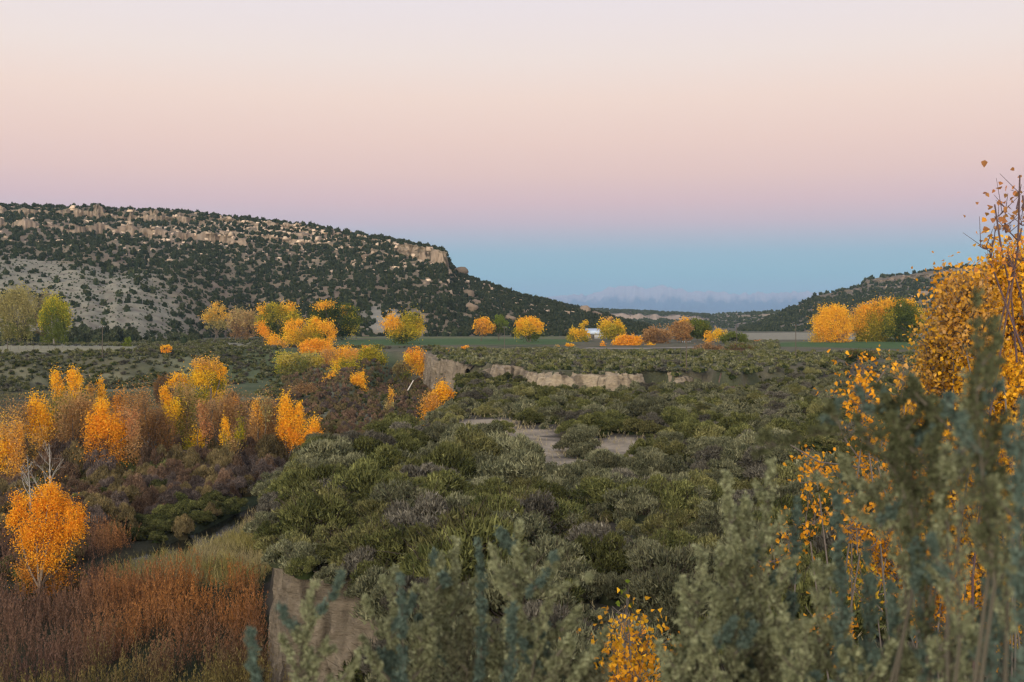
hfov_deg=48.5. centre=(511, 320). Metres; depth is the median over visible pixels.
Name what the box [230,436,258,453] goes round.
tamarisk shrub
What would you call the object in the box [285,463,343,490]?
greasewood shrub
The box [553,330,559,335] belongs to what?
juniper
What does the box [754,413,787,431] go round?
sagebrush
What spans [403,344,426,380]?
cottonwood tree
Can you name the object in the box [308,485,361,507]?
greasewood shrub
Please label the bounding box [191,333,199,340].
juniper
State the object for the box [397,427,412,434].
rabbitbrush
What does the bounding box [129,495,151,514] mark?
tamarisk shrub
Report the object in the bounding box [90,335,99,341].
juniper
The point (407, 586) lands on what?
leafless shrub
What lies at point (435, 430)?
sagebrush
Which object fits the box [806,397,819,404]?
greasewood shrub
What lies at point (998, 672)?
leafless shrub
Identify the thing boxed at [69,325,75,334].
juniper
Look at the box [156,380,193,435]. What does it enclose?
cottonwood tree
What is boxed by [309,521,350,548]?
rabbitbrush
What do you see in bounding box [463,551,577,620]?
sagebrush
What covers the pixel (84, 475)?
golden willow shrub
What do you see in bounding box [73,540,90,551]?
streamside shrub
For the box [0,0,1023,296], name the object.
sky
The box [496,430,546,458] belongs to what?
sagebrush
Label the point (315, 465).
sagebrush
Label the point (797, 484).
sagebrush
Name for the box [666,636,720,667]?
greasewood shrub
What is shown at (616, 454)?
sagebrush
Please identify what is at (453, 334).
juniper
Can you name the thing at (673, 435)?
sagebrush
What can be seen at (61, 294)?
juniper
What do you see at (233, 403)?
cottonwood tree
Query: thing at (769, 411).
leafless shrub
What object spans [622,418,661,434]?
rabbitbrush
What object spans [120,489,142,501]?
golden willow shrub
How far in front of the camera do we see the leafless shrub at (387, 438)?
106.13 m
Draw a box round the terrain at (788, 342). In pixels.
[0,328,986,681]
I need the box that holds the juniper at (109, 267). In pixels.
[107,265,112,272]
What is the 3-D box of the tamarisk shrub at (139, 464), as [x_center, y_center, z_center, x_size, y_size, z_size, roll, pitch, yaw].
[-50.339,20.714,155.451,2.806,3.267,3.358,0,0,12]
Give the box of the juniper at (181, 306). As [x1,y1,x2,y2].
[178,303,184,309]
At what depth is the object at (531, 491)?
81.28 m
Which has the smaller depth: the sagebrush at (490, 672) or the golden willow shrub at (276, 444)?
the sagebrush at (490, 672)
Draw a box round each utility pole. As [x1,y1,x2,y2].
[102,325,103,357]
[682,340,690,372]
[792,324,798,354]
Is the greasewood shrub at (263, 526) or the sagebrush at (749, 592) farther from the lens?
the greasewood shrub at (263, 526)
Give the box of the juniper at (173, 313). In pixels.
[170,309,176,315]
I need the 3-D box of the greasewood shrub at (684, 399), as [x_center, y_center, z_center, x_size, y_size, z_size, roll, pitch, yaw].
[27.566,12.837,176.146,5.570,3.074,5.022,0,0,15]
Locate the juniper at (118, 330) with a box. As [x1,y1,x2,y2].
[113,324,123,341]
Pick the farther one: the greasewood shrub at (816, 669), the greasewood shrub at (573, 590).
the greasewood shrub at (573, 590)
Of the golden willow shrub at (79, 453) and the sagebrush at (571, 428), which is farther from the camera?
the golden willow shrub at (79, 453)
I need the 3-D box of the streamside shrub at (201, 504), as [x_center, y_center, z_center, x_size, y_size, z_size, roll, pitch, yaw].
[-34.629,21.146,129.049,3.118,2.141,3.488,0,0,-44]
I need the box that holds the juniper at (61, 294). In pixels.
[58,291,65,298]
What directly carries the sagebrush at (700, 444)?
on the terrain at (788, 342)
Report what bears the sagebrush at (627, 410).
on the terrain at (788, 342)
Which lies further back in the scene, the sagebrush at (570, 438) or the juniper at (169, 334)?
the juniper at (169, 334)
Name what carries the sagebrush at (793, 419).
on the terrain at (788, 342)
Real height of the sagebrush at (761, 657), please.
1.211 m
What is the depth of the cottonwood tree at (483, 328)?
598.97 m
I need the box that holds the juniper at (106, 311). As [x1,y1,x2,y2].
[102,308,109,314]
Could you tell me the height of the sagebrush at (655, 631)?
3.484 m
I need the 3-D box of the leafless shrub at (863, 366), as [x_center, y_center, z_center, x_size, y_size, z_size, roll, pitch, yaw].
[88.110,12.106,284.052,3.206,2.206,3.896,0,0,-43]
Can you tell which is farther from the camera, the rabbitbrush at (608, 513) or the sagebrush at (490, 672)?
the rabbitbrush at (608, 513)
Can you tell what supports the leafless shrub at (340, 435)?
on the terrain at (788, 342)
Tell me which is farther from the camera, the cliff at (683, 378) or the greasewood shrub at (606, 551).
the cliff at (683, 378)
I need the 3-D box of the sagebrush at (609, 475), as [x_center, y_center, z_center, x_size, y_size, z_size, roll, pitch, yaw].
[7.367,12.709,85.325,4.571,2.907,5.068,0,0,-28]
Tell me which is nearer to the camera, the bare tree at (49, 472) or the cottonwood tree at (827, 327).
the bare tree at (49, 472)
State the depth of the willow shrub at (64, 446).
159.06 m
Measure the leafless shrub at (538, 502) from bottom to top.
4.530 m
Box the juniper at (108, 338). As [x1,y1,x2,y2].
[104,335,112,341]
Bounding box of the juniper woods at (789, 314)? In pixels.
[737,263,989,331]
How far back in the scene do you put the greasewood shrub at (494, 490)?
83.60 m
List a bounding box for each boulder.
[454,267,468,273]
[463,289,474,296]
[465,302,477,310]
[505,314,515,319]
[579,305,590,311]
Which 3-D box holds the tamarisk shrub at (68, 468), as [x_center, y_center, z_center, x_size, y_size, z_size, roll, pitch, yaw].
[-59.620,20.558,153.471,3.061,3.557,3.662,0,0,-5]
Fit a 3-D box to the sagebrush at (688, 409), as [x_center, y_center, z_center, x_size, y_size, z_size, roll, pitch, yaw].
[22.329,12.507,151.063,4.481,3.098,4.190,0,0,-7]
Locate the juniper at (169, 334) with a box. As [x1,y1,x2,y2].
[166,331,175,340]
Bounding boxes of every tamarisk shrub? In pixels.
[0,472,6,478]
[0,497,8,514]
[5,473,21,482]
[8,521,30,551]
[12,468,34,479]
[27,467,38,472]
[34,438,61,466]
[36,452,63,474]
[51,472,68,484]
[53,482,70,495]
[61,461,80,478]
[66,476,86,495]
[73,495,87,504]
[75,482,89,492]
[77,500,89,516]
[86,484,101,493]
[100,490,111,499]
[122,473,146,490]
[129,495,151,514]
[133,462,148,475]
[135,445,164,468]
[137,491,154,507]
[138,485,160,501]
[147,463,168,479]
[151,498,166,505]
[164,466,173,479]
[165,458,184,473]
[167,482,182,490]
[171,433,185,448]
[174,475,188,484]
[175,468,191,478]
[188,463,207,480]
[193,445,207,456]
[200,447,213,458]
[204,478,228,493]
[217,467,235,484]
[224,453,245,474]
[229,483,239,497]
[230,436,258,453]
[250,471,262,482]
[260,454,276,468]
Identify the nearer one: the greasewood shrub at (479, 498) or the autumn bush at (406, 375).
the greasewood shrub at (479, 498)
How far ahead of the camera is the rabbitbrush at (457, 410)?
167.65 m
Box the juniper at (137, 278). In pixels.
[133,274,140,282]
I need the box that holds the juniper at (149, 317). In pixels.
[144,313,152,320]
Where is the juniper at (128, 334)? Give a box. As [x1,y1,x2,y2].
[124,330,134,341]
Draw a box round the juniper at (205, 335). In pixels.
[202,331,209,337]
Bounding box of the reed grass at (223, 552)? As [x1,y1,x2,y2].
[104,508,271,592]
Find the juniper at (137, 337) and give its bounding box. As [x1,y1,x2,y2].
[133,331,139,341]
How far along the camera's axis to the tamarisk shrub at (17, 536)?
108.42 m
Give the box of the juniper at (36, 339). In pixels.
[33,333,41,341]
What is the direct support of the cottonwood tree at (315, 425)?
on the terrain at (788, 342)
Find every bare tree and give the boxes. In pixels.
[13,458,35,511]
[27,440,63,518]
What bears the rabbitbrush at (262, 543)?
on the terrain at (788, 342)
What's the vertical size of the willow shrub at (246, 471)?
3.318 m
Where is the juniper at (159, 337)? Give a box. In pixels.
[157,333,162,340]
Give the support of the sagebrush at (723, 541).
on the terrain at (788, 342)
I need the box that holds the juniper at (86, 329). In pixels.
[82,325,90,332]
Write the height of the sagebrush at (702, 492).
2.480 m
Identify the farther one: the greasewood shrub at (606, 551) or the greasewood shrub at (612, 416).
the greasewood shrub at (612, 416)
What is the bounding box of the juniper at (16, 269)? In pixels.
[14,266,20,271]
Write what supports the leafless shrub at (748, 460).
on the terrain at (788, 342)
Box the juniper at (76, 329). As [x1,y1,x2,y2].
[72,325,87,335]
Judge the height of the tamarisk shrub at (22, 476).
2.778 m
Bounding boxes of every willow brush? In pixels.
[250,358,443,416]
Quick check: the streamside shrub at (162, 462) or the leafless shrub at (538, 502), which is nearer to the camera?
the leafless shrub at (538, 502)
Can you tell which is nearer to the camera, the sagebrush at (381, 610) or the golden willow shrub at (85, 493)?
the sagebrush at (381, 610)
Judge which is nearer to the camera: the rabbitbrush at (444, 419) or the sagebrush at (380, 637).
the sagebrush at (380, 637)
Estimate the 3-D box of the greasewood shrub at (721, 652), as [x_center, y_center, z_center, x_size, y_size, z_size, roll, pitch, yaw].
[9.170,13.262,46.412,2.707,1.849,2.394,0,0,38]
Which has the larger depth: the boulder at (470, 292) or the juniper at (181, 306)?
the boulder at (470, 292)
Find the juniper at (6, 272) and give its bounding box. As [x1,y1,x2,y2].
[3,268,9,274]
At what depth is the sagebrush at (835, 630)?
1.75 m
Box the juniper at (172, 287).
[169,284,175,290]
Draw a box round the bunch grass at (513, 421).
[307,401,885,669]
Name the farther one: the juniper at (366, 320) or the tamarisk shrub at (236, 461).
the juniper at (366, 320)
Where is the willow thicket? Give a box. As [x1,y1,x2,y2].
[0,509,296,681]
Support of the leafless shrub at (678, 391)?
on the terrain at (788, 342)
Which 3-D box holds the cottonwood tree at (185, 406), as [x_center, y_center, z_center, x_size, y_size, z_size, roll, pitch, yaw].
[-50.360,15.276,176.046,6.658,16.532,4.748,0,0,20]
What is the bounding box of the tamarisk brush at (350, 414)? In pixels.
[182,359,445,431]
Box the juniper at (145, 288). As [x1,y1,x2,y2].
[141,284,148,291]
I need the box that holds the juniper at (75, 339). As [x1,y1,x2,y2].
[71,335,79,341]
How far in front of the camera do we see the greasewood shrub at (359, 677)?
62.45 m
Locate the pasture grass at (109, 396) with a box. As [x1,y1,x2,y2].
[0,386,291,427]
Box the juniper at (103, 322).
[100,317,108,324]
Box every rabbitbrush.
[253,535,281,555]
[263,521,318,556]
[270,463,354,516]
[277,459,310,479]
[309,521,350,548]
[324,552,352,569]
[326,512,392,564]
[349,498,397,521]
[364,502,529,573]
[389,461,414,472]
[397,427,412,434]
[432,414,458,425]
[440,440,466,459]
[443,404,466,415]
[444,412,463,419]
[448,420,503,474]
[460,377,472,385]
[471,408,481,414]
[476,403,502,416]
[485,401,493,405]
[504,488,529,495]
[508,384,534,399]
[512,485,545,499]
[517,475,543,489]
[520,405,538,420]
[525,594,579,617]
[554,503,613,538]
[564,395,576,404]
[581,385,603,393]
[598,509,615,521]
[603,395,623,403]
[615,517,641,534]
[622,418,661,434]
[640,504,690,535]
[643,511,682,536]
[647,385,660,392]
[648,424,666,433]
[653,436,689,460]
[660,423,695,438]
[681,488,719,523]
[687,468,718,489]
[689,523,734,550]
[692,424,725,438]
[695,402,712,410]
[703,469,721,475]
[713,545,807,593]
[714,399,722,404]
[718,382,728,390]
[721,477,740,490]
[726,388,734,393]
[735,476,775,492]
[746,389,768,399]
[747,413,761,423]
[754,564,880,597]
[763,422,793,432]
[772,460,812,485]
[781,382,802,389]
[789,384,809,393]
[800,430,830,446]
[803,366,822,374]
[805,398,830,414]
[815,432,847,445]
[815,472,847,493]
[830,440,868,471]
[832,387,844,394]
[837,442,854,449]
[839,409,845,417]
[867,414,883,422]
[882,381,891,387]
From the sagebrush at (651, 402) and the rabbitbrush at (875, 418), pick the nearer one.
the rabbitbrush at (875, 418)
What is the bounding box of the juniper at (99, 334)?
[97,332,107,339]
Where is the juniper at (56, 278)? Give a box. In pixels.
[53,275,59,282]
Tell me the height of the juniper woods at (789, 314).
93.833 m
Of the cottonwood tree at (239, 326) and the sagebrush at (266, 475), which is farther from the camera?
the cottonwood tree at (239, 326)
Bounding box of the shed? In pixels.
[585,328,606,338]
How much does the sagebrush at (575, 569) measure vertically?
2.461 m
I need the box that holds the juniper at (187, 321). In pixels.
[184,317,190,323]
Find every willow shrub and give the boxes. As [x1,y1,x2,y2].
[0,478,8,496]
[0,501,15,529]
[0,513,11,529]
[5,490,20,501]
[7,479,32,493]
[19,442,39,466]
[32,468,48,480]
[32,483,43,493]
[33,477,55,487]
[39,462,59,478]
[51,436,85,466]
[60,439,87,471]
[61,539,84,564]
[62,496,75,513]
[75,491,89,496]
[81,467,91,477]
[82,438,109,469]
[82,506,106,530]
[83,492,106,505]
[84,471,102,485]
[84,503,109,534]
[85,454,117,478]
[86,466,103,475]
[90,497,114,513]
[92,464,111,477]
[98,475,114,487]
[100,468,123,484]
[103,521,125,544]
[106,481,120,494]
[107,501,138,530]
[110,489,130,514]
[113,462,126,476]
[117,485,125,492]
[118,448,136,465]
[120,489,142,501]
[123,469,134,479]
[136,461,152,476]
[142,502,160,514]
[143,475,151,490]
[149,474,163,484]
[155,484,166,493]
[156,444,170,459]
[157,490,177,505]
[165,443,181,457]
[166,479,181,486]
[171,513,194,539]
[172,447,199,461]
[176,454,191,472]
[179,480,191,489]
[182,487,201,500]
[184,453,205,473]
[185,467,200,476]
[188,475,204,486]
[191,484,203,500]
[192,484,213,500]
[196,464,217,477]
[202,437,222,448]
[203,501,221,515]
[204,475,216,484]
[205,448,232,464]
[212,446,237,468]
[212,481,232,497]
[213,464,234,474]
[221,463,241,474]
[227,475,247,497]
[235,449,258,467]
[236,463,253,477]
[239,474,253,496]
[249,454,268,466]
[250,457,270,476]
[254,433,289,461]
[254,445,285,462]
[260,464,275,472]
[271,456,284,468]
[319,424,328,434]
[328,424,334,432]
[337,419,343,426]
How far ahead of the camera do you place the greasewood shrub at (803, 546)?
60.86 m
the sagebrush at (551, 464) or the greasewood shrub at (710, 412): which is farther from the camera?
the greasewood shrub at (710, 412)
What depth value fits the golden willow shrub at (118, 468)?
154.83 m
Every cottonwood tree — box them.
[0,279,42,341]
[0,391,40,467]
[0,403,32,479]
[0,471,90,602]
[15,387,71,468]
[31,288,51,340]
[35,378,80,438]
[36,285,73,343]
[48,363,91,426]
[53,385,93,446]
[74,388,145,466]
[76,384,113,446]
[83,373,107,408]
[106,381,136,438]
[120,373,169,444]
[134,384,179,455]
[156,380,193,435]
[157,383,193,445]
[166,351,230,425]
[170,367,205,444]
[177,388,224,450]
[197,300,232,338]
[205,373,242,443]
[218,405,247,454]
[226,304,260,339]
[227,388,255,446]
[228,395,239,426]
[243,385,289,449]
[246,381,273,450]
[254,298,302,339]
[254,318,272,342]
[265,328,289,347]
[271,340,329,375]
[272,389,309,462]
[279,314,337,346]
[296,336,335,353]
[298,412,323,444]
[303,297,367,340]
[319,342,369,364]
[322,368,341,381]
[327,352,363,372]
[350,367,371,391]
[353,340,388,364]
[376,304,425,343]
[382,384,396,411]
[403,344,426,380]
[416,377,456,425]
[471,316,495,340]
[491,314,509,340]
[510,315,548,341]
[559,579,680,681]
[565,319,590,341]
[594,316,626,341]
[611,332,654,344]
[641,323,673,343]
[665,319,694,342]
[678,315,712,340]
[703,326,727,342]
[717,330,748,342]
[751,344,981,681]
[803,302,857,341]
[847,295,889,341]
[848,225,1023,681]
[877,292,928,341]
[941,160,1023,681]
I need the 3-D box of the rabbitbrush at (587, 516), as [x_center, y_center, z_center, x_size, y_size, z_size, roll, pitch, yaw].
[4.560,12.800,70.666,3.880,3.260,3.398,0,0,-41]
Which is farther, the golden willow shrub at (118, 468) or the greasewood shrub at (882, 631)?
the golden willow shrub at (118, 468)
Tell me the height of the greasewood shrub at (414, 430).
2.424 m
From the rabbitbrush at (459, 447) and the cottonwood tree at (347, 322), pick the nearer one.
the rabbitbrush at (459, 447)
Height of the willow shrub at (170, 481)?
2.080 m
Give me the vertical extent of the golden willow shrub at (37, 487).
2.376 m
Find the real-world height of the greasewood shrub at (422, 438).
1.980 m
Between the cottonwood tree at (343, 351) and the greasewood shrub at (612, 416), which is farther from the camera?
the cottonwood tree at (343, 351)
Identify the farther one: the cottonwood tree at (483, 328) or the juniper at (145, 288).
the juniper at (145, 288)
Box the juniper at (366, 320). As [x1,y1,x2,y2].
[363,317,368,325]
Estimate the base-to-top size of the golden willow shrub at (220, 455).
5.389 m
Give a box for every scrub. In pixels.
[0,245,245,336]
[0,337,445,401]
[256,359,964,620]
[339,360,902,551]
[431,339,916,390]
[454,357,923,465]
[463,364,900,416]
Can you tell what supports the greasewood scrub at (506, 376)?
on the terrain at (788, 342)
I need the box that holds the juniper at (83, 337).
[79,332,88,342]
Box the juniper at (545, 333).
[542,329,548,335]
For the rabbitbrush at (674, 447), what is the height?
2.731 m
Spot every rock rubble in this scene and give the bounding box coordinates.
[0,205,573,313]
[791,267,973,323]
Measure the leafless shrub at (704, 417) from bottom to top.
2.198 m
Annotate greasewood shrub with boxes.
[248,513,281,541]
[252,520,273,534]
[266,468,296,490]
[267,471,304,496]
[272,480,352,539]
[273,498,287,506]
[274,486,300,500]
[275,537,293,557]
[282,550,319,579]
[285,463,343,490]
[294,435,336,455]
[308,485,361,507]
[312,541,343,564]
[322,504,361,531]
[326,456,410,499]
[326,462,347,472]
[328,648,371,681]
[340,526,360,546]
[341,435,383,455]
[346,491,357,500]
[346,563,388,588]
[349,555,393,586]
[353,474,424,500]
[357,510,431,566]
[362,418,395,435]
[365,442,414,472]
[378,412,421,425]
[385,427,411,438]
[392,417,416,427]
[392,439,430,455]
[393,432,425,447]
[396,496,528,582]
[400,441,479,479]
[404,428,434,444]
[410,433,428,443]
[410,468,474,494]
[412,471,473,492]
[419,477,456,507]
[423,501,450,517]
[450,481,565,543]
[458,546,526,583]
[461,483,512,508]
[462,490,492,498]
[472,476,512,490]
[472,482,513,495]
[487,419,515,433]
[512,407,545,424]
[529,480,571,501]
[535,396,557,406]
[537,385,556,398]
[543,485,592,536]
[554,419,582,433]
[556,384,572,390]
[556,572,584,605]
[562,401,582,408]
[566,555,610,574]
[568,476,623,510]
[571,520,637,574]
[576,398,592,405]
[577,411,613,430]
[587,418,616,434]
[588,412,621,431]
[603,401,626,407]
[605,409,623,419]
[606,413,616,418]
[610,419,626,432]
[617,474,684,499]
[626,438,655,454]
[636,521,697,557]
[641,539,693,575]
[647,474,701,513]
[657,415,672,426]
[659,406,688,422]
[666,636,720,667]
[669,412,699,425]
[671,418,702,437]
[674,394,702,406]
[678,430,692,438]
[683,416,703,423]
[689,594,786,649]
[692,408,703,415]
[693,420,713,434]
[696,483,724,501]
[705,409,715,416]
[708,412,724,421]
[715,416,744,432]
[717,623,734,663]
[722,422,754,438]
[727,505,767,524]
[731,412,757,424]
[753,482,816,522]
[753,501,804,528]
[763,569,885,645]
[766,417,798,431]
[777,656,829,681]
[779,530,826,564]
[785,451,811,461]
[787,399,809,413]
[797,521,826,543]
[799,435,807,445]
[800,540,877,573]
[805,413,819,420]
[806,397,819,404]
[806,492,838,520]
[812,489,842,508]
[817,510,850,526]
[820,558,916,612]
[821,660,886,681]
[825,425,854,443]
[847,433,871,444]
[849,469,901,520]
[874,608,916,639]
[965,575,1021,627]
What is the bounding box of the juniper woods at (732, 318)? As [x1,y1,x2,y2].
[595,308,782,327]
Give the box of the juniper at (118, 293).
[115,290,121,296]
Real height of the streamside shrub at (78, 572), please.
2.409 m
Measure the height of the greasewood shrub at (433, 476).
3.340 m
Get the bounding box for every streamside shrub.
[0,554,21,576]
[2,575,58,600]
[4,558,45,574]
[11,568,25,580]
[24,477,44,483]
[46,550,78,569]
[53,568,87,595]
[72,476,90,486]
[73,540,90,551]
[87,486,107,492]
[110,460,135,475]
[126,527,145,540]
[127,514,145,527]
[139,524,165,539]
[141,512,168,526]
[148,479,167,492]
[148,530,167,542]
[149,457,167,469]
[152,503,182,518]
[157,515,172,533]
[162,514,177,532]
[172,491,190,504]
[174,498,197,514]
[190,510,205,517]
[193,510,216,524]
[194,498,218,510]
[197,496,225,510]
[201,490,222,500]
[216,506,229,517]
[220,496,246,511]
[220,497,244,513]
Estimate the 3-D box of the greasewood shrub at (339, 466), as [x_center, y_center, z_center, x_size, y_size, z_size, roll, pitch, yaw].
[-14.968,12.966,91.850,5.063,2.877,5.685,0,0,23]
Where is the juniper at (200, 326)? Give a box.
[196,323,203,328]
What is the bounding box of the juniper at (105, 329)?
[99,325,109,334]
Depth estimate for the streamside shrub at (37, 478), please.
147.92 m
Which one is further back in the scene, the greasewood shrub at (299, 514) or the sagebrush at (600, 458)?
the sagebrush at (600, 458)
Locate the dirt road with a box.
[582,346,723,348]
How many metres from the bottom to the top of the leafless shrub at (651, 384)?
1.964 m
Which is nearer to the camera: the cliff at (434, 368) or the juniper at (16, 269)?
the cliff at (434, 368)
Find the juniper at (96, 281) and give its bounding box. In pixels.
[93,278,98,284]
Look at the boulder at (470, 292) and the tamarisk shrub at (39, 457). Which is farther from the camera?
the boulder at (470, 292)
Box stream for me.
[0,504,258,601]
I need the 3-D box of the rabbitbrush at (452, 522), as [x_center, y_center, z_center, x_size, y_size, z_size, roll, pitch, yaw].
[-2.930,12.181,62.565,7.620,4.186,8.055,0,0,18]
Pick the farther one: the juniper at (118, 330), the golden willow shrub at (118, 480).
the juniper at (118, 330)
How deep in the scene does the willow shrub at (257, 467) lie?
151.00 m
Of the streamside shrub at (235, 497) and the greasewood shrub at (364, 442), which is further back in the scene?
the streamside shrub at (235, 497)
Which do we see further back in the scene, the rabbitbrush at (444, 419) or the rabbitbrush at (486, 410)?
the rabbitbrush at (486, 410)
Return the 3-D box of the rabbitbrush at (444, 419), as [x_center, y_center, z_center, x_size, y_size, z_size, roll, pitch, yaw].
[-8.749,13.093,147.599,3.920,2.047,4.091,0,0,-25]
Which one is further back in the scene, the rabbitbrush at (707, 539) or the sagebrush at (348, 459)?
the sagebrush at (348, 459)
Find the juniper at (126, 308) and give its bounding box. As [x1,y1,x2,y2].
[123,304,129,311]
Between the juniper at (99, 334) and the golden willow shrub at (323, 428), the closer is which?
the golden willow shrub at (323, 428)
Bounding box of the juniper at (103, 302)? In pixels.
[99,299,107,305]
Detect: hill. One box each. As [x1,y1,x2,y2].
[0,204,654,338]
[596,309,773,327]
[780,268,980,331]
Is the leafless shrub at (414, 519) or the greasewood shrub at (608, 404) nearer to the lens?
the leafless shrub at (414, 519)
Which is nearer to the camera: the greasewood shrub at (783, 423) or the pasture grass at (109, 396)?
the greasewood shrub at (783, 423)
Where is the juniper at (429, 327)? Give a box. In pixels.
[427,324,433,331]
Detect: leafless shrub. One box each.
[247,479,265,492]
[256,491,288,509]
[256,500,282,512]
[272,466,283,472]
[312,475,357,493]
[333,429,355,441]
[336,429,396,453]
[337,538,385,583]
[350,629,380,676]
[361,632,403,672]
[377,501,445,538]
[379,477,451,526]
[379,563,458,620]
[387,421,424,432]
[395,461,460,478]
[417,513,447,535]
[456,392,465,398]
[462,389,479,399]
[467,379,482,385]
[473,394,486,399]
[477,370,491,378]
[481,387,493,398]
[489,614,503,630]
[497,383,511,389]
[498,476,559,533]
[502,394,519,399]
[517,594,587,619]
[520,595,608,630]
[553,409,567,416]
[561,411,585,423]
[563,507,632,546]
[577,409,592,415]
[610,467,653,486]
[614,612,640,624]
[637,411,669,426]
[638,381,648,389]
[646,382,657,385]
[673,388,684,393]
[686,444,725,465]
[690,460,720,472]
[697,414,710,420]
[731,488,758,506]
[736,445,790,480]
[742,463,794,486]
[760,382,773,389]
[760,408,786,417]
[762,400,787,408]
[764,390,790,398]
[771,406,782,409]
[801,380,811,387]
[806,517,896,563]
[810,389,822,396]
[836,421,873,443]
[858,365,870,371]
[906,641,954,674]
[984,627,1023,681]
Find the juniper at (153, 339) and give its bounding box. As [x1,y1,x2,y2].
[147,336,156,342]
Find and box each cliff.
[266,565,378,681]
[418,353,473,391]
[482,364,528,377]
[526,369,644,390]
[667,371,692,383]
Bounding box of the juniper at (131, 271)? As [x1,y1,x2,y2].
[128,268,134,276]
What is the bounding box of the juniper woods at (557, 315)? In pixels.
[0,202,651,340]
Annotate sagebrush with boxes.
[243,506,278,533]
[243,626,264,681]
[250,477,276,495]
[260,470,283,480]
[261,538,292,568]
[272,528,307,543]
[274,566,364,681]
[277,535,328,570]
[283,547,327,571]
[285,457,320,466]
[291,432,339,454]
[293,435,354,459]
[298,447,325,460]
[304,459,343,471]
[312,456,330,462]
[312,562,346,584]
[327,450,368,475]
[342,560,401,601]
[350,580,403,630]
[358,518,536,681]
[364,650,410,681]
[365,474,430,507]
[371,582,399,607]
[374,625,387,642]
[377,576,428,622]
[392,614,498,676]
[393,617,506,681]
[394,578,493,642]
[397,445,434,465]
[422,422,453,442]
[432,436,455,447]
[439,424,471,440]
[443,487,464,495]
[445,488,483,511]
[458,581,502,616]
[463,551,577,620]
[464,456,545,482]
[467,429,516,453]
[467,449,507,472]
[467,475,492,489]
[471,641,594,681]
[472,422,508,437]
[486,545,610,681]
[488,508,553,546]
[491,609,561,645]
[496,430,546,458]
[496,449,559,483]
[512,397,537,413]
[521,530,591,566]
[527,473,571,498]
[537,405,565,421]
[542,622,603,679]
[545,460,567,467]
[549,394,567,404]
[550,463,582,484]
[551,428,601,449]
[551,475,571,485]
[554,511,588,534]
[554,552,602,602]
[563,423,595,435]
[563,441,598,458]
[565,459,594,475]
[567,480,591,503]
[570,423,598,434]
[576,600,693,681]
[578,471,635,501]
[578,607,610,625]
[581,449,622,473]
[582,401,607,412]
[582,467,612,479]
[583,569,636,605]
[585,447,610,462]
[586,452,625,467]
[586,502,612,520]
[595,672,657,681]
[602,480,659,523]
[605,456,633,468]
[607,406,632,417]
[613,492,667,526]
[616,533,664,563]
[617,457,654,473]
[618,559,687,610]
[621,465,643,475]
[623,536,723,584]
[623,566,720,622]
[625,399,647,416]
[633,392,657,404]
[633,445,659,457]
[633,457,688,478]
[634,447,671,462]
[640,403,669,415]
[641,596,688,639]
[642,395,672,409]
[648,470,694,488]
[649,593,710,623]
[652,430,684,444]
[653,543,760,681]
[672,404,693,416]
[678,469,718,482]
[679,521,710,539]
[685,435,721,452]
[686,484,712,499]
[689,507,727,537]
[697,497,738,518]
[698,456,807,681]
[701,458,744,479]
[707,583,752,601]
[709,469,735,483]
[712,528,787,578]
[716,435,733,444]
[718,440,749,475]
[721,518,762,536]
[723,438,740,446]
[727,430,765,446]
[748,372,984,681]
[750,505,760,512]
[751,483,815,506]
[751,522,806,550]
[753,563,798,590]
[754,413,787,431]
[759,444,814,466]
[766,452,934,681]
[771,427,790,438]
[783,475,822,497]
[787,417,800,426]
[788,452,836,473]
[803,563,826,572]
[807,505,823,519]
[818,418,850,426]
[828,457,881,476]
[829,485,874,518]
[855,454,925,481]
[861,452,886,465]
[884,284,1015,681]
[892,394,1023,681]
[932,601,1022,648]
[1010,628,1023,669]
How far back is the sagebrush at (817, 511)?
75.69 m
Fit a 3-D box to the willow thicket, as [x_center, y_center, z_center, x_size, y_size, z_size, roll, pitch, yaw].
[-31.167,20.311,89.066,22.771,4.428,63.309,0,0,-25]
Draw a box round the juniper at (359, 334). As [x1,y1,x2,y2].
[355,329,361,336]
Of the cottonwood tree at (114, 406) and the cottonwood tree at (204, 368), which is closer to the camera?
the cottonwood tree at (114, 406)
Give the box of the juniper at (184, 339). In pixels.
[179,333,189,342]
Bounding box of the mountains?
[539,285,823,313]
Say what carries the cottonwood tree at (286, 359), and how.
on the terrain at (788, 342)
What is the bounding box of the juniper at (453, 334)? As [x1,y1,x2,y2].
[450,330,456,336]
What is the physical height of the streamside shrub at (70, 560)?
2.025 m
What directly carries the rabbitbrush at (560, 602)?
on the terrain at (788, 342)
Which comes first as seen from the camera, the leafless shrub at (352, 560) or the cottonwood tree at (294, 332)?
the leafless shrub at (352, 560)
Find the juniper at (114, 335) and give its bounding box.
[110,330,119,340]
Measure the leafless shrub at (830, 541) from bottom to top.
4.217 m
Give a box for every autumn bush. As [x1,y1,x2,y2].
[105,392,124,416]
[121,337,131,346]
[151,367,175,403]
[160,344,171,352]
[225,392,240,410]
[282,378,322,394]
[392,358,412,384]
[555,343,573,346]
[692,341,724,350]
[726,342,755,351]
[840,349,877,361]
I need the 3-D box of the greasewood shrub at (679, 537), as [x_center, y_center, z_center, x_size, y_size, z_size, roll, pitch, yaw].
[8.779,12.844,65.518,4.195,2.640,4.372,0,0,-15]
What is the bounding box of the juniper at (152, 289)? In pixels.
[149,286,155,292]

